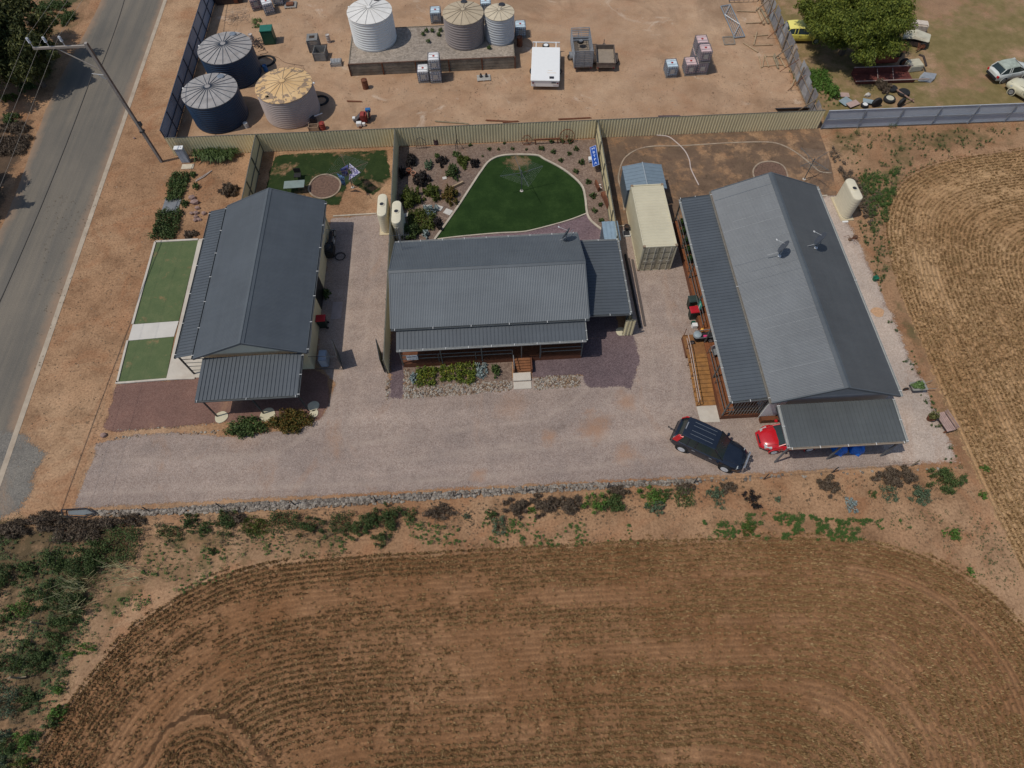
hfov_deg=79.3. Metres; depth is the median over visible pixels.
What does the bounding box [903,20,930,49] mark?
wrecked car
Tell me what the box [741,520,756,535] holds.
shrub
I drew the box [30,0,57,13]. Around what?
shrub
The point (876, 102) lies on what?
tyre
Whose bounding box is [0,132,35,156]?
shrub
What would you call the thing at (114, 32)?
overhead wire
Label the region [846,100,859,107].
scrap sheet
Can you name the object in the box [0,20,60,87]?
tree
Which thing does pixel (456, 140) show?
windmill frame
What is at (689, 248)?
plant pot
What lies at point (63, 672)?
shrub
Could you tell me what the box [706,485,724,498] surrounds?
shrub
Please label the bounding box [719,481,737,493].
shrub
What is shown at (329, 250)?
barbecue
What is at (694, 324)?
storage box
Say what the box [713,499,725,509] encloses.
shrub
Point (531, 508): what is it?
shrub
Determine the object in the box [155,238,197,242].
lawn edging
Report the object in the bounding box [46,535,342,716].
weeds
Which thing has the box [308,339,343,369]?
side gate
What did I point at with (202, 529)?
shrub
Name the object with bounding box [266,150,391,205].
back lawn
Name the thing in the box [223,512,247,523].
shrub
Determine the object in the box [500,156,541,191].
clothes hoist
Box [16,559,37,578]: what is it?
shrub
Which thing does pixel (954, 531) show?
shrub
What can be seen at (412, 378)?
shrub
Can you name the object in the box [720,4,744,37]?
cattle gate
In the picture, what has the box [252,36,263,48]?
scrap heap
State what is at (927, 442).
side gravel
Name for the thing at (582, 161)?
bed plant
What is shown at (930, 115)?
steel fence
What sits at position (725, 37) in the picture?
grid panel
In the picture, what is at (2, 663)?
shrub
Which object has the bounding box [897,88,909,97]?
tyre
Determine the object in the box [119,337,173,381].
front lawn
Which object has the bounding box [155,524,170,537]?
shrub
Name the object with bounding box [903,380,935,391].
wheelbarrow
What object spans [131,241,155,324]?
lawn edging
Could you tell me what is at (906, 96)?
beam
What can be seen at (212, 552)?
shrub
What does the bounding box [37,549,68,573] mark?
shrub
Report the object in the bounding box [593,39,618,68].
box trailer
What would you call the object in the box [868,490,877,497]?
shrub
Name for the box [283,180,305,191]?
table
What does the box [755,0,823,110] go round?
sheet fence
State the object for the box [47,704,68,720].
shrub
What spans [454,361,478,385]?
shrub
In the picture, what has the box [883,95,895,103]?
tyre
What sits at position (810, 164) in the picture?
clothes hoist
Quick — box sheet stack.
[918,72,935,82]
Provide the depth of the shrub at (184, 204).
49.48 m
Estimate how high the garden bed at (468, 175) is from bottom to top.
0.001 m
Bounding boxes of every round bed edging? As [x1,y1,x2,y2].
[308,174,340,198]
[752,161,787,176]
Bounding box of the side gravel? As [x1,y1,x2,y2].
[823,195,959,465]
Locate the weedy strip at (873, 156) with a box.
[823,123,1023,489]
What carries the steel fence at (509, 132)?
on the tank yard at (610, 22)
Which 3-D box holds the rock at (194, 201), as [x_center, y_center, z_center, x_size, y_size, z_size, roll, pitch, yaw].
[-25.517,-14.615,49.626,0.712,0.416,0.422,-18,62,-9]
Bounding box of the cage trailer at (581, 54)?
[567,27,594,68]
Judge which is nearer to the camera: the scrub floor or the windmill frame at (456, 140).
the scrub floor
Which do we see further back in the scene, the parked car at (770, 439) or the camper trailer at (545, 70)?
the camper trailer at (545, 70)
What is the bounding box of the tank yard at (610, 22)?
[177,0,807,150]
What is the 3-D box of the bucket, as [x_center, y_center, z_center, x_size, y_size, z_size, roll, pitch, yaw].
[26.480,-7.713,44.929,0.380,0.512,0.336,-13,62,-6]
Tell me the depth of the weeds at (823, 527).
36.26 m
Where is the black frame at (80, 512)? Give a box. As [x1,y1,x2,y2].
[61,508,95,516]
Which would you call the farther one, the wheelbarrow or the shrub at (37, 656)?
the wheelbarrow
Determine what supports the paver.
on the garden bed at (468, 175)
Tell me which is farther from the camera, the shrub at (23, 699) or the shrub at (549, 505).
the shrub at (549, 505)
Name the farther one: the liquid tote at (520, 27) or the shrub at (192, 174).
the liquid tote at (520, 27)
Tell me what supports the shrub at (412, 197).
on the garden bed at (468, 175)
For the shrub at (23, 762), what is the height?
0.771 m
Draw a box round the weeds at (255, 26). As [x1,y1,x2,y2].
[251,17,840,106]
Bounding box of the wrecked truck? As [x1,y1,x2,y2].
[870,44,908,65]
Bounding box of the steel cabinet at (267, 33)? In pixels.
[259,24,276,44]
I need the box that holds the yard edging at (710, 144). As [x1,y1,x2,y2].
[618,141,831,209]
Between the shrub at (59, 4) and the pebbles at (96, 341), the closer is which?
the pebbles at (96, 341)
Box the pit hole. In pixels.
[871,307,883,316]
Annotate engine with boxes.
[352,108,370,122]
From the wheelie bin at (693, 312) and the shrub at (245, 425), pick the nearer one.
the shrub at (245, 425)
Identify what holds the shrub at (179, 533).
on the weedy corner
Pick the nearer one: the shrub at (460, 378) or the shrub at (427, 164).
the shrub at (460, 378)
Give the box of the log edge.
[452,181,463,187]
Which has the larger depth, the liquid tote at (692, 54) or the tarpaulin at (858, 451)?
the liquid tote at (692, 54)
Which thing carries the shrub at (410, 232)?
on the garden bed at (468, 175)
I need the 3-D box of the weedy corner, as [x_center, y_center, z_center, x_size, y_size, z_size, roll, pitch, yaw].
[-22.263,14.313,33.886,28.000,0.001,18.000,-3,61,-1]
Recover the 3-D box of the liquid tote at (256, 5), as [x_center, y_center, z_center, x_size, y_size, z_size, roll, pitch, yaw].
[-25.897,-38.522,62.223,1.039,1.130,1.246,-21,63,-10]
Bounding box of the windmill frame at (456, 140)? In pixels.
[455,126,463,150]
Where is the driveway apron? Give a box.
[0,428,47,519]
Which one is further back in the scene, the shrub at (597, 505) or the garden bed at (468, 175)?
the garden bed at (468, 175)
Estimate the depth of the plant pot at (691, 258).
45.09 m
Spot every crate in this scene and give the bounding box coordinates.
[306,33,320,52]
[307,122,319,130]
[312,45,328,61]
[330,58,341,66]
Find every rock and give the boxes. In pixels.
[100,432,106,437]
[190,199,198,204]
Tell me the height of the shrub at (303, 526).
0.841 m
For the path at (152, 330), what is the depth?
43.79 m
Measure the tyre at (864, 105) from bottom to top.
0.224 m
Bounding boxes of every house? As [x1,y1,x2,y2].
[174,188,330,416]
[388,232,631,389]
[673,172,908,462]
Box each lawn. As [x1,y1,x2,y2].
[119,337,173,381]
[134,240,197,323]
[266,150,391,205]
[437,155,587,237]
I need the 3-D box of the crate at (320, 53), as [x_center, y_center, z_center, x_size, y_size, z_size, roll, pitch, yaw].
[-18.090,-31.190,58.282,1.160,0.830,1.210,0,61,1]
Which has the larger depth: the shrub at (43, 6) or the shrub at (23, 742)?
the shrub at (43, 6)
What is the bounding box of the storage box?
[691,321,697,328]
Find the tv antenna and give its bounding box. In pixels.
[391,232,403,246]
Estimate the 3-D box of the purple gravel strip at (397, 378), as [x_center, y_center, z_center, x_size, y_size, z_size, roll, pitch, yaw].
[-7.832,-1.561,42.346,2.000,0.001,6.750,-3,61,-1]
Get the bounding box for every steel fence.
[159,0,215,146]
[164,110,825,155]
[241,134,263,198]
[382,128,398,373]
[595,120,632,331]
[622,320,636,335]
[820,103,1023,129]
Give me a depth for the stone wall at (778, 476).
37.98 m
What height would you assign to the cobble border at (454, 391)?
0.203 m
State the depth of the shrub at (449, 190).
49.28 m
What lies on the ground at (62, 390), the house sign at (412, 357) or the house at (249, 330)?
the house at (249, 330)
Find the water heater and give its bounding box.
[318,350,329,366]
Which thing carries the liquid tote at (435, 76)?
on the tank yard at (610, 22)
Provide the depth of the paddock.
57.57 m
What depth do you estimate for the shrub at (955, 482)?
37.30 m
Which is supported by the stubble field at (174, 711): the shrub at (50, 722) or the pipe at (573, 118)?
the shrub at (50, 722)
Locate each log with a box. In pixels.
[756,7,764,24]
[760,8,769,23]
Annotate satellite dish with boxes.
[558,226,571,239]
[769,239,788,257]
[809,231,826,248]
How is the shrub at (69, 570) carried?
on the scrub floor
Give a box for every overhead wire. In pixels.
[0,39,41,141]
[0,41,56,185]
[0,74,92,301]
[102,0,124,63]
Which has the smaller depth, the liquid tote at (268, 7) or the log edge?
the log edge
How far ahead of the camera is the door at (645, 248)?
44.70 m
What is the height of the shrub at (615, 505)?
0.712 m
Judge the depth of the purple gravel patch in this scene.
42.14 m
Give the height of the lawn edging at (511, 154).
0.090 m
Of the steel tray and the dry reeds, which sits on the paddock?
the steel tray
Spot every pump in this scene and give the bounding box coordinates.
[262,64,267,71]
[310,113,322,123]
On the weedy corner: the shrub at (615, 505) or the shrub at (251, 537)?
the shrub at (251, 537)
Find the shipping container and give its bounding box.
[626,183,677,270]
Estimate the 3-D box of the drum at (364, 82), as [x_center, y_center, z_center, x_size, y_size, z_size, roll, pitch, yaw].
[-13.345,-27.225,56.021,0.571,0.860,0.571,-3,61,-1]
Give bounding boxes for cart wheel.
[522,135,531,144]
[559,129,573,143]
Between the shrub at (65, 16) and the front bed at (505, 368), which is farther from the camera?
the shrub at (65, 16)
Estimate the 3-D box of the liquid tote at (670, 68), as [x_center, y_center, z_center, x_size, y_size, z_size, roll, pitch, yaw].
[14.488,-28.789,56.282,1.039,1.130,1.246,-4,61,-1]
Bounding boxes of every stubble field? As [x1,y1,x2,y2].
[40,535,1023,767]
[887,152,1023,570]
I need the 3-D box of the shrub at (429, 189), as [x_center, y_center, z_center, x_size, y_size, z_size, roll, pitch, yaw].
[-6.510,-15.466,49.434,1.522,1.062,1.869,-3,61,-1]
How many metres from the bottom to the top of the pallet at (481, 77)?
0.450 m
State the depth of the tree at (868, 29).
53.14 m
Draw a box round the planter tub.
[622,230,630,236]
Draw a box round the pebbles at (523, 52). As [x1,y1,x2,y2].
[182,0,800,130]
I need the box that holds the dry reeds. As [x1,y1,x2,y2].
[40,561,139,618]
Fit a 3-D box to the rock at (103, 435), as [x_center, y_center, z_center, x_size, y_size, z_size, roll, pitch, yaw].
[-26.387,3.305,39.887,0.411,0.307,0.345,-3,61,-1]
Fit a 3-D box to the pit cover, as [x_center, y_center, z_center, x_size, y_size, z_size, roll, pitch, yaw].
[-27.164,-18.213,51.749,1.000,0.060,0.560,-3,61,-1]
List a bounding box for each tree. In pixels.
[0,0,59,85]
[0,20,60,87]
[793,0,918,66]
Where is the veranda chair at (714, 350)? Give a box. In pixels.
[710,345,718,355]
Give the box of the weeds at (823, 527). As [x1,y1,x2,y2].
[702,511,911,541]
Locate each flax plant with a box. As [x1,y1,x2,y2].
[190,147,221,163]
[213,147,240,162]
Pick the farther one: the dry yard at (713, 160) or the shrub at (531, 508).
the dry yard at (713, 160)
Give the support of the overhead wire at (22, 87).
attached to the power pole
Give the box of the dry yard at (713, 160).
[602,128,836,224]
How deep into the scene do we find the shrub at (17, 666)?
33.16 m
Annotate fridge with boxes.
[904,54,926,71]
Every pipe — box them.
[435,120,467,123]
[486,119,515,121]
[558,117,590,119]
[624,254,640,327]
[658,115,679,116]
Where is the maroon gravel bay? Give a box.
[103,369,329,431]
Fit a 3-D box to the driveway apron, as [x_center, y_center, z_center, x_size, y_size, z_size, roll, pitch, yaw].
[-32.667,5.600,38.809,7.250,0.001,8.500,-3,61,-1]
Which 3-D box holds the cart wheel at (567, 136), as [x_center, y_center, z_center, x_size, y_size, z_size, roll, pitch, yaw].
[4.625,-20.851,52.041,1.294,1.250,0.363,-3,61,-1]
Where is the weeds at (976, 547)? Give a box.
[890,509,1018,594]
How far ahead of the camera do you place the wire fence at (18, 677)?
33.62 m
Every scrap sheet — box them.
[839,96,851,105]
[840,92,849,96]
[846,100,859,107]
[863,98,872,103]
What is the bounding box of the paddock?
[771,0,1023,128]
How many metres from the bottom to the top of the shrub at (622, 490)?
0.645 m
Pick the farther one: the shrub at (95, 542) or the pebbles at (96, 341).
the pebbles at (96, 341)
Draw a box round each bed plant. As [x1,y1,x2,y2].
[578,158,583,164]
[589,192,596,198]
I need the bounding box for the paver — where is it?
[443,208,452,215]
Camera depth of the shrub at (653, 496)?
37.19 m
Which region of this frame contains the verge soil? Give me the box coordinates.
[0,116,35,219]
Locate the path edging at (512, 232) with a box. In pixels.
[437,213,585,238]
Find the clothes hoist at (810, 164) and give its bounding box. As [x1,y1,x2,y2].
[800,148,828,179]
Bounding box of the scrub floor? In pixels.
[0,508,138,759]
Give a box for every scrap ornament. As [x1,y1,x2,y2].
[594,180,600,190]
[601,191,608,208]
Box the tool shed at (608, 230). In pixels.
[600,221,620,239]
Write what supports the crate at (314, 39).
on the tank yard at (610, 22)
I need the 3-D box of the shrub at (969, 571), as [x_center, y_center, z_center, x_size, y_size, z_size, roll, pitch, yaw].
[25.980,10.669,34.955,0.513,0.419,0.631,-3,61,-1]
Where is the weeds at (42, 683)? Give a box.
[0,532,108,767]
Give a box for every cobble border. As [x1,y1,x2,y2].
[385,379,389,399]
[402,369,512,398]
[533,374,580,390]
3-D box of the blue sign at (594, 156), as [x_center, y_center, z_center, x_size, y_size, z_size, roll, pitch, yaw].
[6.761,-18.522,50.908,0.507,0.934,2.260,-3,61,-1]
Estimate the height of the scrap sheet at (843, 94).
0.098 m
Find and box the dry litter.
[31,2,989,553]
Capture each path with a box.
[128,321,178,340]
[166,239,203,377]
[448,215,600,239]
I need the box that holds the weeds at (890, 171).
[858,164,900,229]
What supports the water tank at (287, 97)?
on the tank yard at (610, 22)
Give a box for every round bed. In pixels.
[309,175,339,196]
[754,162,786,176]
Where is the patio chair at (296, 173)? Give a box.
[292,168,301,179]
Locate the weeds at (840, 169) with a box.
[829,146,882,228]
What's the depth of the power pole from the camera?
44.97 m
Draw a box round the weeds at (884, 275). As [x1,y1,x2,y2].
[835,123,1018,482]
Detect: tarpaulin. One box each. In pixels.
[831,447,847,456]
[848,446,864,456]
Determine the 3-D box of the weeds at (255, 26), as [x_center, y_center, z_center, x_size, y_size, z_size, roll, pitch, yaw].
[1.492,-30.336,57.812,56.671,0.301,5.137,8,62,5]
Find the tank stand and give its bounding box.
[348,23,515,75]
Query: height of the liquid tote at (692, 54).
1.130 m
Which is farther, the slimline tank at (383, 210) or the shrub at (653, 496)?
the slimline tank at (383, 210)
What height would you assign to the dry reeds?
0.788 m
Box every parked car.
[668,416,751,472]
[755,419,814,453]
[782,20,820,43]
[986,58,1023,83]
[1005,77,1023,97]
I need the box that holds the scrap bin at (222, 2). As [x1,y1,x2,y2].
[215,0,242,5]
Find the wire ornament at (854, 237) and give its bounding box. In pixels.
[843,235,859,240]
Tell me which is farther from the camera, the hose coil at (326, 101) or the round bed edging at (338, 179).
the hose coil at (326, 101)
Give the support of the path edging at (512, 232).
on the lawn at (493, 201)
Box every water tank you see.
[181,73,248,133]
[197,31,261,88]
[255,67,319,128]
[347,0,396,51]
[442,0,484,50]
[484,2,513,45]
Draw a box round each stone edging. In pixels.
[114,430,218,439]
[117,423,219,430]
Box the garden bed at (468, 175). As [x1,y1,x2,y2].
[395,139,608,240]
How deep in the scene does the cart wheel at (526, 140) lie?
52.11 m
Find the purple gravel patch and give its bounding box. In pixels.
[532,316,640,389]
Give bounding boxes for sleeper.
[631,259,645,325]
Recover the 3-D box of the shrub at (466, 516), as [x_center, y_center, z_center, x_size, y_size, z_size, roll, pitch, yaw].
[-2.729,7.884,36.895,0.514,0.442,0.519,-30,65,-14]
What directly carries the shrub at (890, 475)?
on the ground at (62, 390)
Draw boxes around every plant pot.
[624,224,629,230]
[681,226,685,234]
[686,245,690,253]
[687,254,692,262]
[926,411,939,421]
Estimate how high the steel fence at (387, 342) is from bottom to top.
1.815 m
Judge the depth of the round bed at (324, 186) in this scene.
50.43 m
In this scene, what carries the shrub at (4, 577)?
on the scrub floor
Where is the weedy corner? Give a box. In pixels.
[3,516,353,767]
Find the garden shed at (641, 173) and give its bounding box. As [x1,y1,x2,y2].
[620,162,666,207]
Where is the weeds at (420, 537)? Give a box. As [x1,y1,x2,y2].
[111,517,638,616]
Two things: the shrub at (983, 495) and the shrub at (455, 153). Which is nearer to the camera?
the shrub at (983, 495)
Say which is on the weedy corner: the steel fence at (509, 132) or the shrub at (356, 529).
the shrub at (356, 529)
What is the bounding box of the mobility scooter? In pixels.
[689,328,713,344]
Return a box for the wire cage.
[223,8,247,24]
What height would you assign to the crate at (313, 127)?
0.530 m
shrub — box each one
[0,92,17,101]
[0,121,31,134]
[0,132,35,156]
[0,520,30,543]
[0,563,16,594]
[0,608,12,631]
[0,655,26,671]
[0,684,20,719]
[0,728,11,741]
[0,737,16,762]
[0,754,9,767]
[2,112,20,123]
[2,600,32,619]
[7,757,38,767]
[9,659,25,673]
[11,509,66,531]
[12,729,43,752]
[14,690,37,712]
[15,637,32,651]
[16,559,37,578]
[18,80,36,93]
[19,648,55,674]
[20,579,64,613]
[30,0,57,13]
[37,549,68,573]
[42,591,87,621]
[42,609,84,637]
[42,630,68,657]
[42,716,59,729]
[46,516,103,543]
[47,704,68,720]
[49,0,71,10]
[49,553,100,590]
[50,682,66,694]
[54,9,76,25]
[61,669,70,676]
[62,651,74,659]
[73,538,113,566]
[73,641,96,654]
[84,515,126,533]
[92,524,143,566]
[119,512,146,526]
[147,206,184,239]
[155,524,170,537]
[164,525,185,542]
[165,182,186,200]
[166,170,189,187]
[179,199,188,207]
[179,513,198,531]
[182,229,198,238]
[187,519,214,536]
[190,171,195,177]
[192,182,199,189]
[207,547,217,555]
[213,508,237,537]
[217,181,239,196]
[222,414,268,438]
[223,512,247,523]
[238,514,259,533]
[246,527,259,538]
[252,517,270,534]
[262,407,314,434]
[264,509,302,533]
[296,515,326,536]
[322,288,331,299]
[327,509,354,535]
[342,521,368,540]
[353,507,379,529]
[370,529,392,548]
[374,501,403,532]
[398,166,407,178]
[399,185,421,209]
[400,222,421,240]
[402,508,417,523]
[406,153,416,167]
[407,207,436,232]
[409,372,416,384]
[412,169,431,186]
[414,365,438,387]
[422,183,439,202]
[422,228,428,239]
[422,502,457,520]
[423,203,438,217]
[424,159,432,170]
[430,216,442,230]
[435,155,447,167]
[438,364,454,382]
[441,184,457,206]
[445,163,459,181]
[452,151,460,156]
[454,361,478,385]
[457,154,470,169]
[461,512,471,520]
[470,158,479,167]
[475,362,487,378]
[484,508,497,523]
[491,363,500,378]
[491,515,506,534]
[502,497,529,519]
[528,491,563,518]
[528,506,535,513]
[555,494,582,515]
[580,492,607,513]
[600,490,625,511]
[605,493,623,511]
[606,486,629,497]
[609,484,630,494]
[636,484,665,507]
[643,501,665,516]
[658,488,675,499]
[674,487,694,508]
[675,482,695,495]
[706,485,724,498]
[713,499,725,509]
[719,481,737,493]
[741,489,762,509]
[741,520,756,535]
[809,66,833,90]
[816,473,840,498]
[824,83,840,100]
[845,496,858,513]
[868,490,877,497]
[869,465,903,487]
[874,78,893,94]
[878,483,898,503]
[893,464,918,487]
[907,485,932,505]
[926,465,968,494]
[941,528,962,539]
[965,567,975,577]
[978,489,987,499]
[979,464,990,471]
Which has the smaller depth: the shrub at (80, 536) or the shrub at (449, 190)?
the shrub at (80, 536)
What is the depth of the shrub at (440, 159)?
51.30 m
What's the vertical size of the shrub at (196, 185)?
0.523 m
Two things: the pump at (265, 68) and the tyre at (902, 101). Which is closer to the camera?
the tyre at (902, 101)
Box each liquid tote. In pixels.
[249,0,262,11]
[260,0,275,15]
[272,0,283,6]
[417,64,429,82]
[427,52,439,71]
[429,64,441,82]
[430,6,440,23]
[480,0,490,14]
[514,20,525,38]
[663,58,678,77]
[682,56,697,75]
[690,47,695,57]
[693,35,708,54]
[695,56,708,74]
[696,43,712,62]
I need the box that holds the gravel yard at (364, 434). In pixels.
[74,196,957,508]
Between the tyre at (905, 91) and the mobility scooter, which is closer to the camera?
the mobility scooter
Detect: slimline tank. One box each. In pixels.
[377,194,389,234]
[391,201,405,240]
[830,178,862,220]
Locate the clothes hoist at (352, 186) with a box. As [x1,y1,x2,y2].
[325,156,367,188]
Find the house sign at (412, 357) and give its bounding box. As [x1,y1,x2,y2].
[406,355,418,359]
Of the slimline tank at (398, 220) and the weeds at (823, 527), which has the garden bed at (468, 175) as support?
the slimline tank at (398, 220)
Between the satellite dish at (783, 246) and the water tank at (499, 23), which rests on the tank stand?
the water tank at (499, 23)
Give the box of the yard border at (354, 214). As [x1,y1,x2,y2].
[333,213,375,216]
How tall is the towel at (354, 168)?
0.704 m
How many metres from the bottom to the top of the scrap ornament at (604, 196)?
0.800 m
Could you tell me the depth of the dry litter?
37.47 m
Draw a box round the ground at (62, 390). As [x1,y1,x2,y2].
[0,0,1023,767]
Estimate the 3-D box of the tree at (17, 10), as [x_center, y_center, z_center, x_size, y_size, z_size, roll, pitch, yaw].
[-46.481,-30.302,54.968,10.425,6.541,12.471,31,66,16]
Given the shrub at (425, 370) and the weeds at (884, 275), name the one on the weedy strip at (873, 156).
the weeds at (884, 275)
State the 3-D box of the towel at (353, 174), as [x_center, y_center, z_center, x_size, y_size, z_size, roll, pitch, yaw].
[-12.553,-16.436,48.571,0.845,0.361,1.284,41,69,20]
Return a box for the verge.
[0,0,89,103]
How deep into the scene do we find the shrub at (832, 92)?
54.67 m
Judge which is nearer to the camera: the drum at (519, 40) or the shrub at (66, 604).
the shrub at (66, 604)
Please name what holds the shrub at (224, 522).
on the weedy corner
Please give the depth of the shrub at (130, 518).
36.98 m
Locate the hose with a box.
[656,135,698,184]
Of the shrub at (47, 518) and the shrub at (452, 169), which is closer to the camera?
the shrub at (47, 518)
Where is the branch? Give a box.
[195,170,211,181]
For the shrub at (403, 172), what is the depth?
50.65 m
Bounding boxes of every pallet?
[284,1,296,8]
[477,73,490,81]
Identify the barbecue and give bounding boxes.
[324,242,334,257]
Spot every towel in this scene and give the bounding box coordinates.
[337,174,345,185]
[340,165,347,175]
[348,163,358,172]
[349,172,360,179]
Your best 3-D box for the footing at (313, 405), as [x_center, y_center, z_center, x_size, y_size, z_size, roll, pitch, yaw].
[-13.098,1.474,40.751,0.760,0.060,0.760,-3,61,-1]
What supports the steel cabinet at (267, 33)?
on the tank yard at (610, 22)
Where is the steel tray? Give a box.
[851,65,928,83]
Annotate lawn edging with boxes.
[115,340,194,383]
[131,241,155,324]
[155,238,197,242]
[434,153,600,238]
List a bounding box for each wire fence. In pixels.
[0,514,72,719]
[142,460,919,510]
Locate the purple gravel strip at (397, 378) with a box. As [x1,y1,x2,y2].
[388,331,403,398]
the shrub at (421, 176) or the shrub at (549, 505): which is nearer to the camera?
the shrub at (549, 505)
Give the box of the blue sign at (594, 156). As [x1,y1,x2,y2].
[590,145,598,170]
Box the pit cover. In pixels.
[181,164,194,169]
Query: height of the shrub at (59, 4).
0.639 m
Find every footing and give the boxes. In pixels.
[215,411,227,422]
[260,408,274,421]
[308,401,318,410]
[310,410,317,416]
[616,327,622,335]
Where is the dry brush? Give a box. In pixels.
[0,475,966,766]
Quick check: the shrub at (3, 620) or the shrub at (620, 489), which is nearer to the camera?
the shrub at (3, 620)
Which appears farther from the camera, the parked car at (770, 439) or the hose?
the hose
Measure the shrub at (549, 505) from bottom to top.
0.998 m
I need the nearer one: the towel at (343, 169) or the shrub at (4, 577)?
the shrub at (4, 577)
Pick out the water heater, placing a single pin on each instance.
(323, 361)
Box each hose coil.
[258,55,275,66]
[317,95,328,105]
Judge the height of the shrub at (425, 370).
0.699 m
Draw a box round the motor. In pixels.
[356,121,365,127]
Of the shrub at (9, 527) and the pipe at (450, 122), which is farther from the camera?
the pipe at (450, 122)
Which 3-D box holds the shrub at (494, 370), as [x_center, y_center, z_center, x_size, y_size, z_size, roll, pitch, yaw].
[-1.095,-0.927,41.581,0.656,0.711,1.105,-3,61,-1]
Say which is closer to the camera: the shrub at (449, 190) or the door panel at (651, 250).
the door panel at (651, 250)
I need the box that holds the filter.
[243,121,248,128]
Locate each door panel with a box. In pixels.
[640,248,658,268]
[656,247,674,267]
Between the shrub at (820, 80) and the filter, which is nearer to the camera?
the filter
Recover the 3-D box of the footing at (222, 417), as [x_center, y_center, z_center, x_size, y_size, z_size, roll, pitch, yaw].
[-19.016,2.169,40.459,0.840,0.060,0.840,-3,61,-1]
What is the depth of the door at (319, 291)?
44.21 m
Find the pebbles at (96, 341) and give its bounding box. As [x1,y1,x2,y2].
[18,172,165,486]
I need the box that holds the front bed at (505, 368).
[404,362,511,386]
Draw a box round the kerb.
[0,0,166,486]
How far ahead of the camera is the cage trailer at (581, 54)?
56.98 m
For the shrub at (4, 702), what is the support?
on the scrub floor
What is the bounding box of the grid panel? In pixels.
[722,36,735,44]
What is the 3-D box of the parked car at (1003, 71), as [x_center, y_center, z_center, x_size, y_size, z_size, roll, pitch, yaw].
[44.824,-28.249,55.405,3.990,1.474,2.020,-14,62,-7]
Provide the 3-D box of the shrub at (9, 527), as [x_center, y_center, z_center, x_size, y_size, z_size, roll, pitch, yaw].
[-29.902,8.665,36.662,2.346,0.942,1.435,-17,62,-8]
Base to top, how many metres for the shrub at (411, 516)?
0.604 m
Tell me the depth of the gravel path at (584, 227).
47.81 m
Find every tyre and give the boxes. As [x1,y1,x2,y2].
[861,102,868,107]
[872,97,882,106]
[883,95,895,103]
[889,85,897,92]
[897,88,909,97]
[897,98,905,106]
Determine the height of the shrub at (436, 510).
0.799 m
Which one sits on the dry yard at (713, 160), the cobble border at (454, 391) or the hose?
the hose
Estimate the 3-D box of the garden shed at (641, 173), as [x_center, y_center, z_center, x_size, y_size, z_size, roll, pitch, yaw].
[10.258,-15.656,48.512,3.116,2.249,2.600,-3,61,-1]
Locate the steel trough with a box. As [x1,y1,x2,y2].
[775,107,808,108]
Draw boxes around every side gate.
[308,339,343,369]
[375,339,384,371]
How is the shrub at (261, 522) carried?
on the weedy corner
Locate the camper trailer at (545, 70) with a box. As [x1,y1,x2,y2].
[530,42,561,86]
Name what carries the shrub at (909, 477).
on the ground at (62, 390)
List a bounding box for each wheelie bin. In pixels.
[315,314,328,328]
[686,295,698,308]
[688,306,700,319]
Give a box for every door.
[316,276,323,308]
[639,248,659,269]
[654,247,675,268]
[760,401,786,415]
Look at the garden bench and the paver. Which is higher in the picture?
the paver
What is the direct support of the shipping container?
on the gravel yard at (364, 434)
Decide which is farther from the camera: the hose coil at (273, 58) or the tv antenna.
the hose coil at (273, 58)
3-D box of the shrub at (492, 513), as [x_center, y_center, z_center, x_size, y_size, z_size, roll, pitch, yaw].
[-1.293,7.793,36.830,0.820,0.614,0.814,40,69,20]
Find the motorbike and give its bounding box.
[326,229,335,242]
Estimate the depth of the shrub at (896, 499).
37.19 m
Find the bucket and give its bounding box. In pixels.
[872,275,879,281]
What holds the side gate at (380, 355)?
attached to the steel fence at (387, 342)
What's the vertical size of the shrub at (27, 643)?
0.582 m
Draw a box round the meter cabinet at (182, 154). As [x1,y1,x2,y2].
[173,145,190,163]
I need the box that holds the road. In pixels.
[0,0,162,433]
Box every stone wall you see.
[88,478,701,516]
[704,467,956,481]
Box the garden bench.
[937,409,959,432]
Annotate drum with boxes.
[248,33,254,42]
[318,121,325,130]
[325,33,330,42]
[361,78,368,89]
[517,35,522,46]
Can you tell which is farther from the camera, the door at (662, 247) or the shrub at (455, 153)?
the shrub at (455, 153)
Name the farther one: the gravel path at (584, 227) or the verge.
the verge
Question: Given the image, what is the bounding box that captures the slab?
[162,198,181,212]
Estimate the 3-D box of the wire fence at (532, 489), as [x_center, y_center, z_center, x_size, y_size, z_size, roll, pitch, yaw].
[1.389,6.314,37.373,46.789,0.950,0.347,-3,61,-1]
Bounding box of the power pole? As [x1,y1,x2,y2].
[25,36,162,162]
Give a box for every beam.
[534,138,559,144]
[896,89,914,102]
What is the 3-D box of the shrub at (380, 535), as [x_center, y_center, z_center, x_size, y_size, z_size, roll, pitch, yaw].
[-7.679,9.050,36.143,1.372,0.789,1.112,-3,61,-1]

